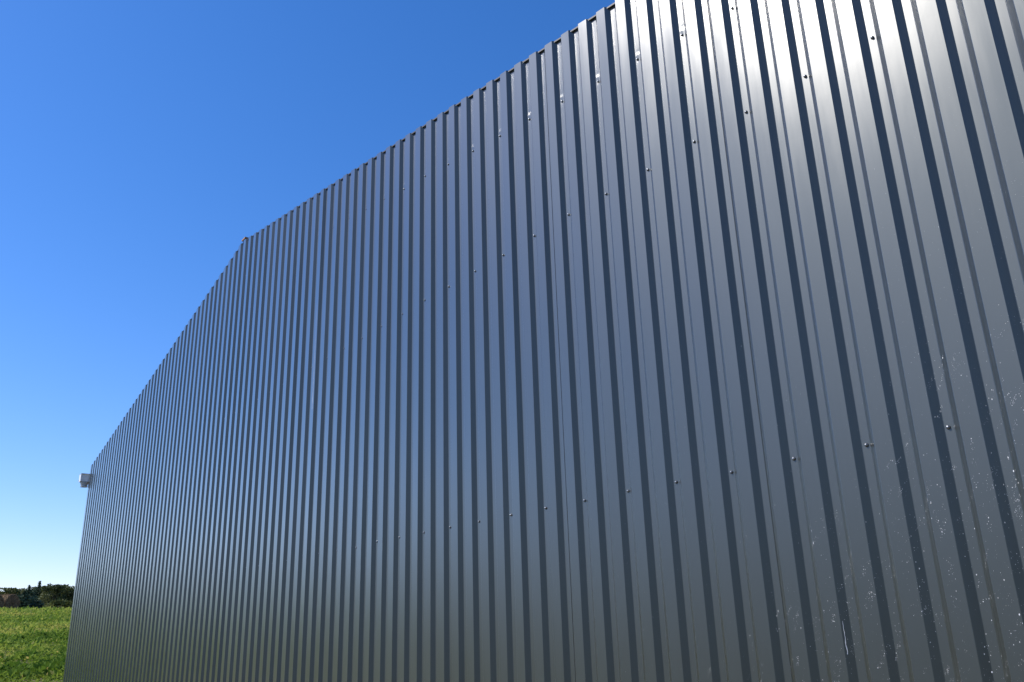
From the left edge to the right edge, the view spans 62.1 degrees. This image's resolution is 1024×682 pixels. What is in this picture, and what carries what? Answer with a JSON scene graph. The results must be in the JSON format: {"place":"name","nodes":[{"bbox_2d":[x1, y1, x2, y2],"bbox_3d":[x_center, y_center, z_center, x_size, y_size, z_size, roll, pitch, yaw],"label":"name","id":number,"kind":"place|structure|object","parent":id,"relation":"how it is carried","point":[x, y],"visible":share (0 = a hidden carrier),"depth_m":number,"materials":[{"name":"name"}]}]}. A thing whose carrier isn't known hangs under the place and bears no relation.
{"place":"outdoors","nodes":[
{"label":"outdoors","id":0,"kind":"place"},
{"bbox_2d":[0,605,71,681],"bbox_3d":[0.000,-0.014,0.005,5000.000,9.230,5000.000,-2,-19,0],"label":"field ground","id":1,"kind":"structure","parent":0,"point":[30,661],"depth_m":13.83,"materials":[{"name":"green plant"}]},
{"bbox_2d":[0,595,3,607],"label":"hay bale","id":2,"kind":"object","parent":1,"relation":"on","point":[1,601],"visible":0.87,"depth_m":60.88},
{"bbox_2d":[0,594,20,608],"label":"hay bale","id":3,"kind":"object","parent":1,"relation":"on","point":[12,601],"visible":0.64,"depth_m":62.16},
{"bbox_2d":[0,587,23,595],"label":"broadleaf tree","id":4,"kind":"object","parent":1,"relation":"on","point":[11,590],"visible":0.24,"depth_m":103.96,"materials":[{"name":"green plant"}]},
{"bbox_2d":[18,589,40,607],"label":"spruce tree","id":5,"kind":"object","parent":1,"relation":"on","point":[25,599],"visible":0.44,"depth_m":84.46,"materials":[{"name":"green plant"}]},
{"bbox_2d":[26,585,32,594],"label":"spruce tree","id":6,"kind":"object","parent":1,"relation":"on","point":[29,589],"visible":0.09,"depth_m":105.37,"materials":[{"name":"green plant"}]},
{"bbox_2d":[29,580,43,598],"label":"spruce tree","id":7,"kind":"object","parent":1,"relation":"on","point":[37,592],"visible":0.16,"depth_m":100.55,"materials":[{"name":"green plant"}]},
{"bbox_2d":[30,591,43,607],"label":"spruce tree","id":8,"kind":"object","parent":1,"relation":"on","point":[32,596],"visible":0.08,"depth_m":86.71,"materials":[{"name":"green plant"}]},
{"bbox_2d":[38,584,73,603],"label":"broadleaf tree","id":9,"kind":"object","parent":1,"relation":"on","point":[48,597],"visible":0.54,"depth_m":99.30,"materials":[{"name":"green plant"}]},
{"bbox_2d":[42,598,72,607],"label":"bush","id":10,"kind":"object","parent":1,"relation":"on","point":[58,603],"visible":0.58,"depth_m":80.72,"materials":[{"name":"green plant"}]},
{"bbox_2d":[54,586,74,607],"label":"broadleaf tree","id":11,"kind":"object","parent":1,"relation":"on","point":[71,596],"visible":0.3,"depth_m":99.77,"materials":[{"name":"green plant"}]},
{"bbox_2d":[62,0,1023,681],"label":"metal building","id":12,"kind":"structure","parent":1,"relation":"on","point":[648,340],"depth_m":3.73,"materials":[{"name":"metal"}]},
{"bbox_2d":[0,0,614,591],"label":"sky","id":13,"kind":"structure","parent":0,"point":[142,142],"materials":[{"name":"blue"}]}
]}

